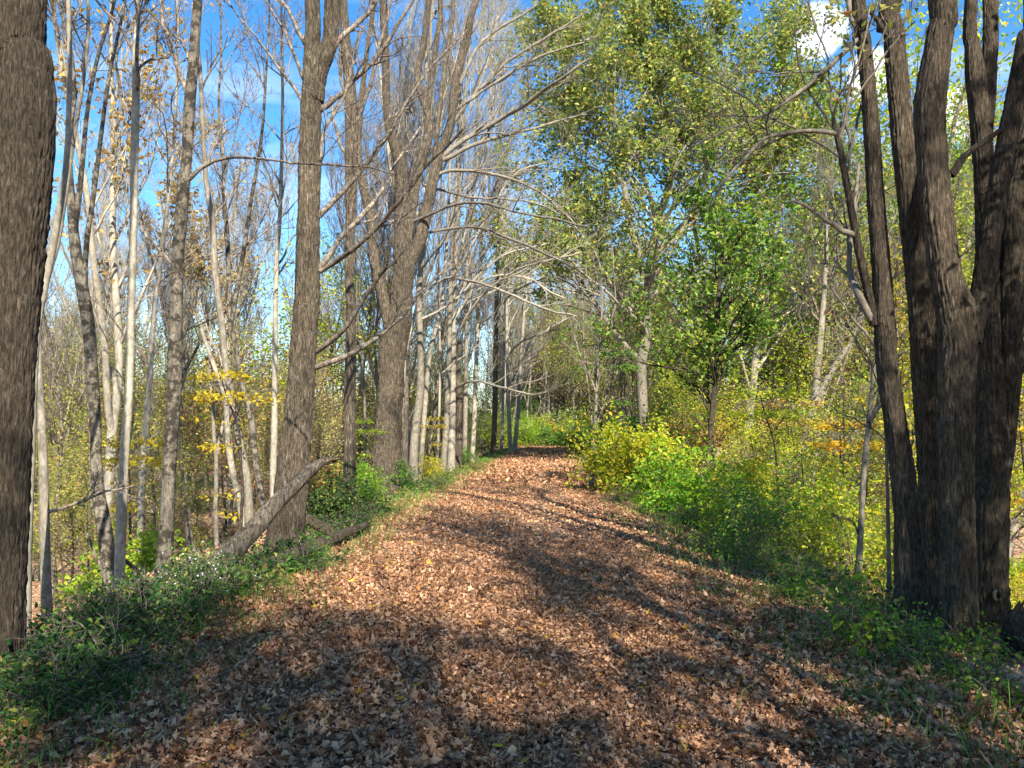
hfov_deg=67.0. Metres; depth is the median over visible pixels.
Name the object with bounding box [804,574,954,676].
plant
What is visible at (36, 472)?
leafy tree
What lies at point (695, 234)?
leafy tree
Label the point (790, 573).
plant
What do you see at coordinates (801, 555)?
plant
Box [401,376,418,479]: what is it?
broken snag
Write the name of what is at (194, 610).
plant
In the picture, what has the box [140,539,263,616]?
flowering plant
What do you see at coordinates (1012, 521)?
leafy tree
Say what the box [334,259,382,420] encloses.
bare tree
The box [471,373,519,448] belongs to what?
leafy tree
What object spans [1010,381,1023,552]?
leafy tree
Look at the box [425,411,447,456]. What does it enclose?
leafy tree
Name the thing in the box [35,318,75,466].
leafy tree
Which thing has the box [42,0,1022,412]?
sky
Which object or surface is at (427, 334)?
leafy tree
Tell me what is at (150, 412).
leafy tree
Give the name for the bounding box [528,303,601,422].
leafy tree
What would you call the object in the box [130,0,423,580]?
bare tree
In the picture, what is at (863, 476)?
bare tree
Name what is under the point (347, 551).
plant
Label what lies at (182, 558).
plant
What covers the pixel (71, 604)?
plant
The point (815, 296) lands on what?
leafy tree
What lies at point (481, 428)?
leafy tree
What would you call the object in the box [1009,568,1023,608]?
shrub
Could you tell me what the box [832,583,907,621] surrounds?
plant
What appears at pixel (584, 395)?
leafy tree
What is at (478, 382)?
bare tree
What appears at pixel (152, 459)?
understory sapling
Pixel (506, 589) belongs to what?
fallen leaves
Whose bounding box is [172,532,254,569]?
plant
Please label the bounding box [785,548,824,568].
plant
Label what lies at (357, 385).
leafy tree
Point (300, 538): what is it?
plant
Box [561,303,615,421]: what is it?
leafy tree
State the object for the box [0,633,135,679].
plant
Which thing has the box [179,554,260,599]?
plant
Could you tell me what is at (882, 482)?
leafy tree
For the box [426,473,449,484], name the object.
plant
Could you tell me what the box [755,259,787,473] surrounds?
bare tree
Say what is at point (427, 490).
plant
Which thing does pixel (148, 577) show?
plant
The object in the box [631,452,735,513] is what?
shrub
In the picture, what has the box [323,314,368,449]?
bare tree
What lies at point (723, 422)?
leafy tree
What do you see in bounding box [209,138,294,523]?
bare tree
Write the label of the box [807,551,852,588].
plant
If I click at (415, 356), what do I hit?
bare tree
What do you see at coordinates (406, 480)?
shrub
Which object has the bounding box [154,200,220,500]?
bare tree
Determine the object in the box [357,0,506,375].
bare tree
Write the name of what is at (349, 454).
bare tree
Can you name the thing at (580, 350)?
bare tree
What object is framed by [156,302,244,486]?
leafy tree
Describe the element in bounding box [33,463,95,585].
leafy tree
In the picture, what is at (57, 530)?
shrub
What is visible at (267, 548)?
plant
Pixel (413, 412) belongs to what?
leafy tree
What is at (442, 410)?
leafy tree
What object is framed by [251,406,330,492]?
leafy tree
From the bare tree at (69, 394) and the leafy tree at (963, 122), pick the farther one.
the bare tree at (69, 394)
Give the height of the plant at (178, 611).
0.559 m
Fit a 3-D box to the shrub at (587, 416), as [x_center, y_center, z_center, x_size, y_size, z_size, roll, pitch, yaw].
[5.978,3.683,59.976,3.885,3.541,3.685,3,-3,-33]
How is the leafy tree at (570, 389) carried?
on the ground at (231, 526)
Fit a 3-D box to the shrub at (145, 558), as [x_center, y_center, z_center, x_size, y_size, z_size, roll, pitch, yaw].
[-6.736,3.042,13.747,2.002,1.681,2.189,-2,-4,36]
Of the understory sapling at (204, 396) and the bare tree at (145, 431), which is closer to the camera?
the understory sapling at (204, 396)
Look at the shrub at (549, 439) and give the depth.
62.50 m
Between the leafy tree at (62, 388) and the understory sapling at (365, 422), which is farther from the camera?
the leafy tree at (62, 388)
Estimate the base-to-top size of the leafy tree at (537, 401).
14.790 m
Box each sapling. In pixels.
[82,431,181,572]
[181,359,283,529]
[356,417,392,490]
[419,415,448,473]
[559,238,630,486]
[562,395,592,449]
[569,346,645,472]
[717,380,809,551]
[755,393,837,486]
[807,414,884,567]
[854,361,917,471]
[1010,395,1023,511]
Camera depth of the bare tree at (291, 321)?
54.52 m
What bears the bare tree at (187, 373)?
on the ground at (231, 526)
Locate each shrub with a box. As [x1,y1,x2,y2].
[32,515,70,580]
[33,513,66,545]
[37,467,117,542]
[54,512,195,599]
[80,512,135,572]
[103,476,152,535]
[146,481,211,543]
[173,523,212,556]
[253,481,268,510]
[263,449,342,511]
[305,462,391,530]
[334,455,394,508]
[356,457,370,487]
[387,457,422,494]
[418,453,445,479]
[462,443,480,465]
[476,407,520,447]
[488,424,527,447]
[511,404,550,442]
[512,411,544,446]
[530,410,562,443]
[530,417,570,445]
[545,419,569,442]
[548,398,593,438]
[556,421,598,449]
[565,410,599,446]
[583,421,618,456]
[591,397,700,478]
[610,425,720,504]
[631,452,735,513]
[642,412,733,474]
[680,441,764,496]
[688,458,793,555]
[692,441,816,550]
[698,460,807,568]
[709,452,824,556]
[716,438,826,544]
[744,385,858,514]
[752,441,833,484]
[754,466,859,568]
[757,468,893,566]
[765,457,917,587]
[770,453,893,586]
[833,500,893,587]
[852,477,893,535]
[870,495,893,592]
[1009,554,1023,587]
[1009,568,1023,601]
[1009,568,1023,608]
[1009,571,1023,602]
[1010,569,1023,605]
[1012,553,1023,570]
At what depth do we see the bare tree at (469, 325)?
59.16 m
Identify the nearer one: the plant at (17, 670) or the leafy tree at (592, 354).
the plant at (17, 670)
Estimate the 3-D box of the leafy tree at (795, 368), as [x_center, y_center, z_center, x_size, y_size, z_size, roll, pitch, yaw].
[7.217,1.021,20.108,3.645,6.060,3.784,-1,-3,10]
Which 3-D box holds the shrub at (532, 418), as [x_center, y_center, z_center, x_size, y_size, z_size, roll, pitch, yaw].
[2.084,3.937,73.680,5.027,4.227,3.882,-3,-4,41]
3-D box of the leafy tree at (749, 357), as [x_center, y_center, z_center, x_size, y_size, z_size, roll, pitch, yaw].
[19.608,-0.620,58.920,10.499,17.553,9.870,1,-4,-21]
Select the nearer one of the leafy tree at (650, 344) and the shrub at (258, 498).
the shrub at (258, 498)
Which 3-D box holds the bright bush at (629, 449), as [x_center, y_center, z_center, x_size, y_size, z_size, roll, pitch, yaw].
[3.118,1.832,19.300,3.435,3.098,3.443,2,-4,-27]
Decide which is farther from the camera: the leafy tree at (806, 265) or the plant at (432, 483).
the leafy tree at (806, 265)
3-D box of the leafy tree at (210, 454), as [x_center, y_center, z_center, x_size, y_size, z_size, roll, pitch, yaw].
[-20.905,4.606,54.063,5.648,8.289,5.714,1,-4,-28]
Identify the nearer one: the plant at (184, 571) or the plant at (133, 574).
the plant at (133, 574)
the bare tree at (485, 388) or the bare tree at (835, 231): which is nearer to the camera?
the bare tree at (835, 231)
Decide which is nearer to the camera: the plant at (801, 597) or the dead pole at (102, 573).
the plant at (801, 597)
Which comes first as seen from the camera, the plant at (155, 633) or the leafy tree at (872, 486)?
the plant at (155, 633)
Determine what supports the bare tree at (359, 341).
on the ground at (231, 526)
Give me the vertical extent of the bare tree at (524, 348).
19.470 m
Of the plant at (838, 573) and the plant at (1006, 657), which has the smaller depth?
the plant at (1006, 657)
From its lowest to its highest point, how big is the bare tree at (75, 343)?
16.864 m
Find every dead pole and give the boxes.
[86,533,110,588]
[125,559,150,578]
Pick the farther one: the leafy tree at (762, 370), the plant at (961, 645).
the leafy tree at (762, 370)
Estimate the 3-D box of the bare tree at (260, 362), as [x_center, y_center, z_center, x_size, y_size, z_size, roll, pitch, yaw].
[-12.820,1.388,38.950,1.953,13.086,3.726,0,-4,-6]
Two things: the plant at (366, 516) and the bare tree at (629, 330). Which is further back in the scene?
the bare tree at (629, 330)
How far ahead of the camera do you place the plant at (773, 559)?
8.99 m
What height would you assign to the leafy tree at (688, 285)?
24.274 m
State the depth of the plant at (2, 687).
4.56 m
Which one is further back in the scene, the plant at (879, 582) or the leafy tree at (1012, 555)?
the leafy tree at (1012, 555)
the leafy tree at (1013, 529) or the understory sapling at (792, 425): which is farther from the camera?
the leafy tree at (1013, 529)
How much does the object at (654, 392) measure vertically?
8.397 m
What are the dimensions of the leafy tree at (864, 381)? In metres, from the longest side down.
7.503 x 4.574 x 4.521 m
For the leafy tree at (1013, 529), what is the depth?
23.77 m
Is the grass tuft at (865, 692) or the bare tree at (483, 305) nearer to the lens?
the grass tuft at (865, 692)
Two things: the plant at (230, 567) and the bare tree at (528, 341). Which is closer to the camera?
the plant at (230, 567)
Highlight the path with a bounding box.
[123,449,907,767]
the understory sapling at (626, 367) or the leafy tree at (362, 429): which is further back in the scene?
the leafy tree at (362, 429)
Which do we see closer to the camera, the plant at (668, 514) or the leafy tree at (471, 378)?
the plant at (668, 514)
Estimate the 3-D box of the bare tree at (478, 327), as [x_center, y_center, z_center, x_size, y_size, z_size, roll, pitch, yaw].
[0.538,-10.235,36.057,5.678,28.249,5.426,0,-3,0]
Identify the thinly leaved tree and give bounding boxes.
[47,0,240,587]
[138,108,270,526]
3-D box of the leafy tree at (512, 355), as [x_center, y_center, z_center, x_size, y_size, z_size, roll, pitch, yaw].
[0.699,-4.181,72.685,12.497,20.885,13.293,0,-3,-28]
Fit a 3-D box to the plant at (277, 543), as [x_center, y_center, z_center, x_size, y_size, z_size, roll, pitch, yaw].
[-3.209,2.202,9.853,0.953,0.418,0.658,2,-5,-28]
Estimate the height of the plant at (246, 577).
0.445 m
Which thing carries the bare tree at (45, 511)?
on the ground at (231, 526)
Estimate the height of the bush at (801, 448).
3.480 m
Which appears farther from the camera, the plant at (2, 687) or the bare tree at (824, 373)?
the bare tree at (824, 373)
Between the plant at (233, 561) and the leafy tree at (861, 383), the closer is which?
the plant at (233, 561)
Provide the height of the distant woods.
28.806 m
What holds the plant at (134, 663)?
on the ground at (231, 526)
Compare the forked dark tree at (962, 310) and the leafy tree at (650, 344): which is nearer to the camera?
the forked dark tree at (962, 310)
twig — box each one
[121,729,130,738]
[152,730,165,741]
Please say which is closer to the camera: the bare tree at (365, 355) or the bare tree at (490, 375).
the bare tree at (365, 355)
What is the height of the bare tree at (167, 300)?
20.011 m
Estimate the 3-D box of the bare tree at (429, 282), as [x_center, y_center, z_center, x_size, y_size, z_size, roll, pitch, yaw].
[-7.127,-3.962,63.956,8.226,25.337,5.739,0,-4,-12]
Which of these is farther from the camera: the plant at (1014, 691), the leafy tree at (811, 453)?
the leafy tree at (811, 453)
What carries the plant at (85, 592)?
on the ground at (231, 526)
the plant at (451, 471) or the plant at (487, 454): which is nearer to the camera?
the plant at (451, 471)
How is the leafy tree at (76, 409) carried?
on the ground at (231, 526)
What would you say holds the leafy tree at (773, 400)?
on the ground at (231, 526)
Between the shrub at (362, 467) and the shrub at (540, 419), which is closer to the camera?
the shrub at (362, 467)
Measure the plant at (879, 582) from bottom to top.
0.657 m
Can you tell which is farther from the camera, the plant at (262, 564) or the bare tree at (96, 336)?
the bare tree at (96, 336)
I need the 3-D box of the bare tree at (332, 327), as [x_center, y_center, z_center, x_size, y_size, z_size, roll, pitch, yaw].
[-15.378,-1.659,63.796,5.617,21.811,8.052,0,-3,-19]
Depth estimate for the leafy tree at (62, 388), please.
40.91 m
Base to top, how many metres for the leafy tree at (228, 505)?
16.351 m
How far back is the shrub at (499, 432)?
63.48 m
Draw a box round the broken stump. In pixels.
[999,600,1023,657]
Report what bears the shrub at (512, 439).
on the ground at (231, 526)
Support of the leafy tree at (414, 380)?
on the ground at (231, 526)
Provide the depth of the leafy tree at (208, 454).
48.08 m
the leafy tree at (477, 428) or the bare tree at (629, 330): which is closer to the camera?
the bare tree at (629, 330)
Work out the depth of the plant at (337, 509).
13.21 m
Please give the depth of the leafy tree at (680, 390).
57.84 m
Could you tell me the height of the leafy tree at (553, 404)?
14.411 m
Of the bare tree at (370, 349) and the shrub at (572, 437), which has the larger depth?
the shrub at (572, 437)
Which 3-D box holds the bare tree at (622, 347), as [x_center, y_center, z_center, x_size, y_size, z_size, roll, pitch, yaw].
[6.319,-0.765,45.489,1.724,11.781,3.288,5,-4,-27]
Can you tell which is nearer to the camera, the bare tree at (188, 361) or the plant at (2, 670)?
the plant at (2, 670)
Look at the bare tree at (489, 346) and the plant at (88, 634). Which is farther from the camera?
the bare tree at (489, 346)
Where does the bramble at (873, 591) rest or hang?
on the ground at (231, 526)
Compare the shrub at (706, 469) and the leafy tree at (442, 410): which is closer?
the shrub at (706, 469)
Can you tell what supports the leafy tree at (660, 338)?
on the ground at (231, 526)
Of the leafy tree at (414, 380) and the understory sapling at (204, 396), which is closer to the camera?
the understory sapling at (204, 396)
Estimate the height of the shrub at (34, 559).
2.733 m
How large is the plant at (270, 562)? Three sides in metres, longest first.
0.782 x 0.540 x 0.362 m
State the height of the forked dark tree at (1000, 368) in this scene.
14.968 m
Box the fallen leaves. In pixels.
[0,443,1023,767]
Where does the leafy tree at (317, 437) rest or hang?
on the ground at (231, 526)
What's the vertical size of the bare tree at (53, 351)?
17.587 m
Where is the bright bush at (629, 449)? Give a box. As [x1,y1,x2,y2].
[557,397,710,494]
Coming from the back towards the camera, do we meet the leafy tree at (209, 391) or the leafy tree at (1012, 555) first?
the leafy tree at (209, 391)
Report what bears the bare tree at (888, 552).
on the ground at (231, 526)
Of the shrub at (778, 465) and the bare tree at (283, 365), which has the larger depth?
the bare tree at (283, 365)
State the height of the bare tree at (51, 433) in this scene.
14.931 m
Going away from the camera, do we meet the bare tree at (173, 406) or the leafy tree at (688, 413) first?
the bare tree at (173, 406)
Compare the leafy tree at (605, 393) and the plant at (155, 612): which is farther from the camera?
the leafy tree at (605, 393)
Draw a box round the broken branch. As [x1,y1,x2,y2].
[27,609,70,650]
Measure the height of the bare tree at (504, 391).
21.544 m
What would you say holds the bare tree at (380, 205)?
on the ground at (231, 526)
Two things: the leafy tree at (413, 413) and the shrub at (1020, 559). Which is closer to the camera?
the shrub at (1020, 559)
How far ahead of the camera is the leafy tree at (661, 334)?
67.60 m
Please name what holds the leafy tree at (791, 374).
on the ground at (231, 526)
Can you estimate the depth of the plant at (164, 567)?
8.13 m
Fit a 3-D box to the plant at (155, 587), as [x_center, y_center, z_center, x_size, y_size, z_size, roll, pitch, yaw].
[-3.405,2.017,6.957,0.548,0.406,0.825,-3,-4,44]
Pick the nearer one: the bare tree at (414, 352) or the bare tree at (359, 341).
the bare tree at (359, 341)
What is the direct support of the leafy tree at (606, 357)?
on the ground at (231, 526)
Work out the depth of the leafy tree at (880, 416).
25.06 m
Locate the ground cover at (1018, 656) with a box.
[0,460,1023,766]
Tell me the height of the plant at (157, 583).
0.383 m
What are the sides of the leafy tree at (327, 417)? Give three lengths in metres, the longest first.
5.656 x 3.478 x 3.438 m
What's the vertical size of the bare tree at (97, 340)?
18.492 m
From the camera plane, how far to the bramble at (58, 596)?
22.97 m
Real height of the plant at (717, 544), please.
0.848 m
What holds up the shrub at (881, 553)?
on the ground at (231, 526)
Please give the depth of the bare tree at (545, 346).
83.92 m
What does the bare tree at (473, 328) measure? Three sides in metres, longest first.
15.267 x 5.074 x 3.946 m
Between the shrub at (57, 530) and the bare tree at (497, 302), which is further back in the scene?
the bare tree at (497, 302)
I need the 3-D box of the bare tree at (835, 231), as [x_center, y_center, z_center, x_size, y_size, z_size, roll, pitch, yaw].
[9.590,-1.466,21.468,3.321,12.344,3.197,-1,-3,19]
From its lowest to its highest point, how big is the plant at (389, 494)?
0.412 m
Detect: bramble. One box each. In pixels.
[32,591,72,610]
[58,563,92,596]
[600,481,640,501]
[862,570,893,599]
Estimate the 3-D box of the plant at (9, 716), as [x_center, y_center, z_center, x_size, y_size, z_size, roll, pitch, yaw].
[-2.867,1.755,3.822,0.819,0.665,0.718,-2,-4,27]
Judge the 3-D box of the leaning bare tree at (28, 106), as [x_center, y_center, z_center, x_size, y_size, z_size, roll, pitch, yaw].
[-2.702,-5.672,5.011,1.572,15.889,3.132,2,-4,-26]
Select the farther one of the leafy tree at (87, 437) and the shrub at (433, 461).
the leafy tree at (87, 437)
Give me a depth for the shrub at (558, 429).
71.41 m
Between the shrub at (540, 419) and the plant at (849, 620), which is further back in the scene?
the shrub at (540, 419)
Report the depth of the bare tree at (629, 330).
45.23 m
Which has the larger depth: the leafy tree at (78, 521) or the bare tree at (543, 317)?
the bare tree at (543, 317)
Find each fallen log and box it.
[202,457,340,565]
[252,521,369,570]
[305,513,336,534]
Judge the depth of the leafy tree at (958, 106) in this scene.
29.49 m
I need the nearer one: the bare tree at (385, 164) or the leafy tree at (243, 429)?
the bare tree at (385, 164)
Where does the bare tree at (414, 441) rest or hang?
on the ground at (231, 526)
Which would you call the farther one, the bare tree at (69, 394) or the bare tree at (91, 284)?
the bare tree at (69, 394)
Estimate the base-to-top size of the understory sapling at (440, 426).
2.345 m
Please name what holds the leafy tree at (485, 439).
on the ground at (231, 526)
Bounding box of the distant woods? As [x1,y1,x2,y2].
[48,339,1023,473]
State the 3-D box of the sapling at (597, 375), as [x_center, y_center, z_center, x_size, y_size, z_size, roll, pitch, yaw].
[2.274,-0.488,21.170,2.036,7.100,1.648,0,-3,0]
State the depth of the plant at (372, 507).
14.19 m
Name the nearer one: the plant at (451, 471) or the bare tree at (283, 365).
the plant at (451, 471)
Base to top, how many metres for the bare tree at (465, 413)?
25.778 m
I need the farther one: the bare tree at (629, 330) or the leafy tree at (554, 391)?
the leafy tree at (554, 391)
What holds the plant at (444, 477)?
on the ground at (231, 526)
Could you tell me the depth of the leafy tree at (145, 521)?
25.93 m
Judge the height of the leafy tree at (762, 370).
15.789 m
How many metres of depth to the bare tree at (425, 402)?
24.07 m
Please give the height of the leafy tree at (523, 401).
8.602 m
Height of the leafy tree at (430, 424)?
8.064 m
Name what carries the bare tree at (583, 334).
on the ground at (231, 526)
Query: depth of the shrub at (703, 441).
24.36 m
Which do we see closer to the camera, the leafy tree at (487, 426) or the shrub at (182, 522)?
the shrub at (182, 522)
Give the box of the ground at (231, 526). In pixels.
[3,416,1023,767]
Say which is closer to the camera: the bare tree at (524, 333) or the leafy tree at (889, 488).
the leafy tree at (889, 488)
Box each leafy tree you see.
[32,415,132,595]
[33,439,134,582]
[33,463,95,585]
[34,360,102,492]
[34,384,91,571]
[34,408,88,509]
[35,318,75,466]
[42,274,137,452]
[42,278,198,472]
[42,298,265,515]
[43,368,112,471]
[49,397,139,534]
[49,448,87,547]
[50,288,125,482]
[50,330,145,486]
[55,340,237,545]
[56,412,138,478]
[73,329,186,487]
[88,441,192,550]
[98,274,319,527]
[101,368,210,494]
[103,411,199,551]
[104,406,161,479]
[115,429,207,545]
[134,318,189,430]
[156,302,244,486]
[158,327,285,530]
[162,351,269,536]
[176,438,228,541]
[182,380,243,517]
[184,325,263,491]
[184,405,221,489]
[184,405,238,497]
[188,360,268,461]
[200,386,268,503]
[213,219,431,457]
[222,337,356,491]
[226,355,323,488]
[238,386,323,506]
[241,382,265,502]
[244,322,340,452]
[244,338,367,508]
[247,335,368,491]
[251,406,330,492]
[253,355,287,437]
[256,331,338,417]
[263,389,356,476]
[266,385,356,491]
[314,350,377,491]
[314,371,375,475]
[333,345,375,456]
[336,397,375,459]
[357,417,373,463]
[360,368,441,454]
[362,354,441,459]
[372,335,444,426]
[406,285,487,420]
[406,324,482,441]
[408,344,470,463]
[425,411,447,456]
[431,356,498,434]
[440,409,479,440]
[459,248,577,417]
[467,397,490,454]
[468,362,546,442]
[468,388,484,437]
[468,398,507,453]
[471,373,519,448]
[473,288,579,414]
[477,343,539,416]
[477,411,499,450]
[488,360,563,418]
[491,247,594,431]
[499,378,546,426]
[509,335,573,424]
[513,292,591,424]
[515,287,604,421]
[516,319,581,426]
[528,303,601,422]
[532,339,592,420]
[533,283,606,424]
[534,290,604,422]
[542,288,609,420]
[553,307,603,415]
[555,126,819,468]
[555,227,686,415]
[556,32,817,469]
[559,373,601,416]
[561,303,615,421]
[563,332,606,420]
[564,270,663,434]
[567,322,672,427]
[569,294,608,405]
[580,250,684,430]
[585,271,684,363]
[588,260,690,421]
[589,234,684,416]
[590,360,611,424]
[592,319,662,437]
[598,276,697,430]
[624,279,693,422]
[628,360,701,433]
[633,253,725,422]
[634,319,721,440]
[635,225,750,405]
[637,266,805,469]
[643,351,735,460]
[647,306,762,445]
[651,329,725,453]
[651,360,718,451]
[653,47,908,462]
[673,303,789,443]
[675,285,829,455]
[677,138,911,457]
[686,245,872,464]
[687,375,764,469]
[692,96,903,505]
[702,378,790,494]
[704,175,853,458]
[716,307,862,487]
[719,258,906,482]
[722,294,836,456]
[728,284,807,458]
[729,0,1022,361]
[729,318,908,475]
[740,226,972,501]
[760,78,1023,415]
[761,165,905,458]
[764,376,880,486]
[768,429,821,484]
[770,422,837,510]
[773,300,914,561]
[780,40,1012,395]
[786,174,909,511]
[798,143,974,516]
[804,431,875,501]
[807,339,911,487]
[814,363,917,518]
[824,236,1023,527]
[829,75,996,346]
[834,335,917,497]
[843,262,1023,542]
[845,89,1002,386]
[849,378,1016,524]
[849,397,891,508]
[858,390,917,535]
[862,76,1002,281]
[907,149,1023,558]
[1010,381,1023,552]
[1010,425,1023,565]
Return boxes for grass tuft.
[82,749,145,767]
[764,636,814,650]
[799,675,855,684]
[805,681,896,703]
[832,698,922,726]
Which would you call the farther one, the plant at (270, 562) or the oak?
the oak
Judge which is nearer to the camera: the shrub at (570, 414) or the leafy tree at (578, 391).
the shrub at (570, 414)
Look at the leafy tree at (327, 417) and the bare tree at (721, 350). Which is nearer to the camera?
the leafy tree at (327, 417)
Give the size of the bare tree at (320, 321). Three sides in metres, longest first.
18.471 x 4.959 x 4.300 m
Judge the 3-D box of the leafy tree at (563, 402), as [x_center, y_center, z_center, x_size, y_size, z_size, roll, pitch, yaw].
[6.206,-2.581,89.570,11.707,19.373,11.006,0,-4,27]
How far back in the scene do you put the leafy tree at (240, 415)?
50.63 m
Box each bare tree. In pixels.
[0,0,56,667]
[26,0,101,632]
[35,248,150,581]
[36,249,81,503]
[37,0,149,621]
[41,131,105,602]
[41,238,102,507]
[41,268,76,483]
[41,271,80,519]
[43,279,80,428]
[44,211,135,517]
[46,101,164,555]
[49,0,133,594]
[54,257,146,507]
[56,0,287,552]
[56,215,143,386]
[60,335,84,494]
[61,276,110,467]
[62,14,203,556]
[78,334,120,470]
[80,125,187,528]
[95,0,188,588]
[114,234,147,502]
[120,64,298,546]
[120,210,214,552]
[122,170,211,529]
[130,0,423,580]
[135,259,169,534]
[143,58,325,389]
[147,281,184,408]
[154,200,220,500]
[162,2,254,547]
[165,237,200,496]
[195,0,297,507]
[197,0,372,497]
[199,280,220,435]
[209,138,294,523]
[210,269,270,419]
[215,0,484,551]
[239,300,278,425]
[242,291,282,453]
[256,204,343,491]
[267,318,289,495]
[279,273,340,491]
[281,289,335,397]
[297,77,417,398]
[316,240,358,471]
[318,246,345,425]
[321,88,389,481]
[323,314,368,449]
[325,0,406,501]
[328,225,391,381]
[330,32,421,412]
[331,32,470,313]
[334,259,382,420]
[344,154,427,366]
[356,271,388,416]
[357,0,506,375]
[358,0,627,499]
[358,31,466,353]
[361,91,472,466]
[367,0,518,274]
[373,0,607,483]
[381,226,447,378]
[392,202,466,429]
[406,211,477,421]
[411,2,536,473]
[418,0,601,479]
[423,40,552,471]
[423,256,475,463]
[424,245,493,427]
[425,223,490,451]
[436,0,573,471]
[440,0,610,471]
[446,235,487,391]
[447,0,602,465]
[455,341,462,468]
[456,236,501,374]
[457,274,494,392]
[460,295,485,452]
[468,245,509,451]
[469,0,577,461]
[469,242,527,379]
[477,353,492,431]
[478,7,570,455]
[478,147,553,450]
[479,156,549,446]
[479,333,505,409]
[481,138,540,451]
[482,299,532,409]
[492,268,534,386]
[509,275,549,413]
[509,284,548,430]
[513,193,575,450]
[513,279,533,443]
[516,264,568,421]
[520,270,563,417]
[523,280,576,417]
[534,157,609,431]
[553,257,590,428]
[554,284,577,416]
[561,186,615,416]
[597,279,635,430]
[600,306,638,425]
[607,281,635,432]
[616,246,645,426]
[620,296,653,432]
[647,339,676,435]
[680,183,736,384]
[682,321,705,460]
[685,240,735,460]
[738,326,782,455]
[754,153,867,500]
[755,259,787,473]
[772,149,902,487]
[796,117,899,485]
[797,245,846,435]
[829,292,914,594]
[830,221,910,594]
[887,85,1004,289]
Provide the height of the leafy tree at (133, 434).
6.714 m
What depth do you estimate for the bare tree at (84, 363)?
55.89 m
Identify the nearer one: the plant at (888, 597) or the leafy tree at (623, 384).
the plant at (888, 597)
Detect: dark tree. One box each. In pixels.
[637,0,937,629]
[867,0,974,600]
[913,0,1023,644]
[962,0,1023,642]
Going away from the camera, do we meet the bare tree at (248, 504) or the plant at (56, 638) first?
the plant at (56, 638)
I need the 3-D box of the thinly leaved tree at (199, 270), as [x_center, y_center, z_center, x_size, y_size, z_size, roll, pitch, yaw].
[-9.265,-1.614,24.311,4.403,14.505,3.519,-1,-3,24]
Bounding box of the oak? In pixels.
[445,0,895,430]
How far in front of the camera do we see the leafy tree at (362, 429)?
53.88 m
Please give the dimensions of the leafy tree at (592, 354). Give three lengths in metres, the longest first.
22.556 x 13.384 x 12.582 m
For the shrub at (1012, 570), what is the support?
on the ground at (231, 526)
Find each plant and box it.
[0,569,197,715]
[0,624,120,724]
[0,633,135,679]
[0,635,139,726]
[0,640,51,697]
[0,646,63,679]
[0,649,89,701]
[0,652,45,690]
[0,669,88,714]
[0,678,37,754]
[0,697,45,740]
[5,614,85,663]
[7,616,147,689]
[13,623,110,654]
[13,648,130,700]
[27,563,153,648]
[28,566,133,645]
[33,661,71,685]
[39,576,149,624]
[43,547,211,650]
[69,555,190,622]
[74,580,162,630]
[81,593,211,635]
[83,600,183,647]
[104,610,191,648]
[125,609,184,638]
[126,585,211,641]
[129,568,176,594]
[137,569,177,595]
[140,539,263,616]
[146,578,194,597]
[149,581,175,602]
[154,558,239,604]
[155,539,226,580]
[159,559,204,581]
[161,561,226,581]
[168,539,263,597]
[171,564,228,578]
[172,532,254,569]
[173,590,219,611]
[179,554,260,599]
[197,542,254,569]
[206,564,275,589]
[209,561,251,579]
[213,552,267,580]
[239,539,271,562]
[241,519,344,572]
[242,559,296,592]
[243,555,277,574]
[244,539,293,557]
[245,558,289,571]
[250,568,278,584]
[252,534,329,557]
[256,546,303,575]
[256,563,288,586]
[265,537,309,563]
[274,556,314,577]
[290,529,323,549]
[304,547,349,565]
[309,494,377,537]
[317,518,348,536]
[323,494,379,517]
[335,508,366,529]
[356,498,382,515]
[387,490,406,499]
[388,487,417,496]
[412,486,430,492]
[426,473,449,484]
[428,477,442,486]
[430,472,450,483]
[437,464,461,479]
[452,465,470,473]
[466,456,488,468]
[483,449,500,457]
[637,485,669,511]
[658,498,712,526]
[663,503,706,524]
[677,500,716,526]
[677,518,705,526]
[678,518,748,563]
[734,529,803,570]
[736,521,809,564]
[763,561,846,600]
[766,544,847,581]
[766,560,804,573]
[767,555,824,584]
[776,544,816,566]
[782,569,832,600]
[784,546,824,572]
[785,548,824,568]
[786,556,862,593]
[788,550,839,573]
[790,559,884,605]
[793,549,826,572]
[793,565,873,609]
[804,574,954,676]
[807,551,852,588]
[827,608,951,669]
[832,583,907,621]
[842,613,974,679]
[860,574,893,609]
[872,602,965,653]
[877,583,893,609]
[887,605,957,651]
[911,601,1013,661]
[938,640,1023,712]
[956,635,1023,667]
[995,677,1023,703]
[1011,682,1023,713]
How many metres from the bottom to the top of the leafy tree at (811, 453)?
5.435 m
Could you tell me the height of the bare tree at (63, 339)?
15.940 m
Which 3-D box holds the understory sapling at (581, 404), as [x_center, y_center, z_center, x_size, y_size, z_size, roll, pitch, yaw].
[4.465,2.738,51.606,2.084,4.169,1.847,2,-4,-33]
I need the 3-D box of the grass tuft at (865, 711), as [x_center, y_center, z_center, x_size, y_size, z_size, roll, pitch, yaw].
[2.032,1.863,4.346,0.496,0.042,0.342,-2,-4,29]
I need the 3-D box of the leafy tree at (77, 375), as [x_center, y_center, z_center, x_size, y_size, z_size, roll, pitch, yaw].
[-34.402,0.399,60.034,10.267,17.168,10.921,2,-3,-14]
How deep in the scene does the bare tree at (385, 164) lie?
26.98 m
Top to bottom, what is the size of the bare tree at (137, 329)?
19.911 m
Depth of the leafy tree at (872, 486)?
30.75 m
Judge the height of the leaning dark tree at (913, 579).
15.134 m
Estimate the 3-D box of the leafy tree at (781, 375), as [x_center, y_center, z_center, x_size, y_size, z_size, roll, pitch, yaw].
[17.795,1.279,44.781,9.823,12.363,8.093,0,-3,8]

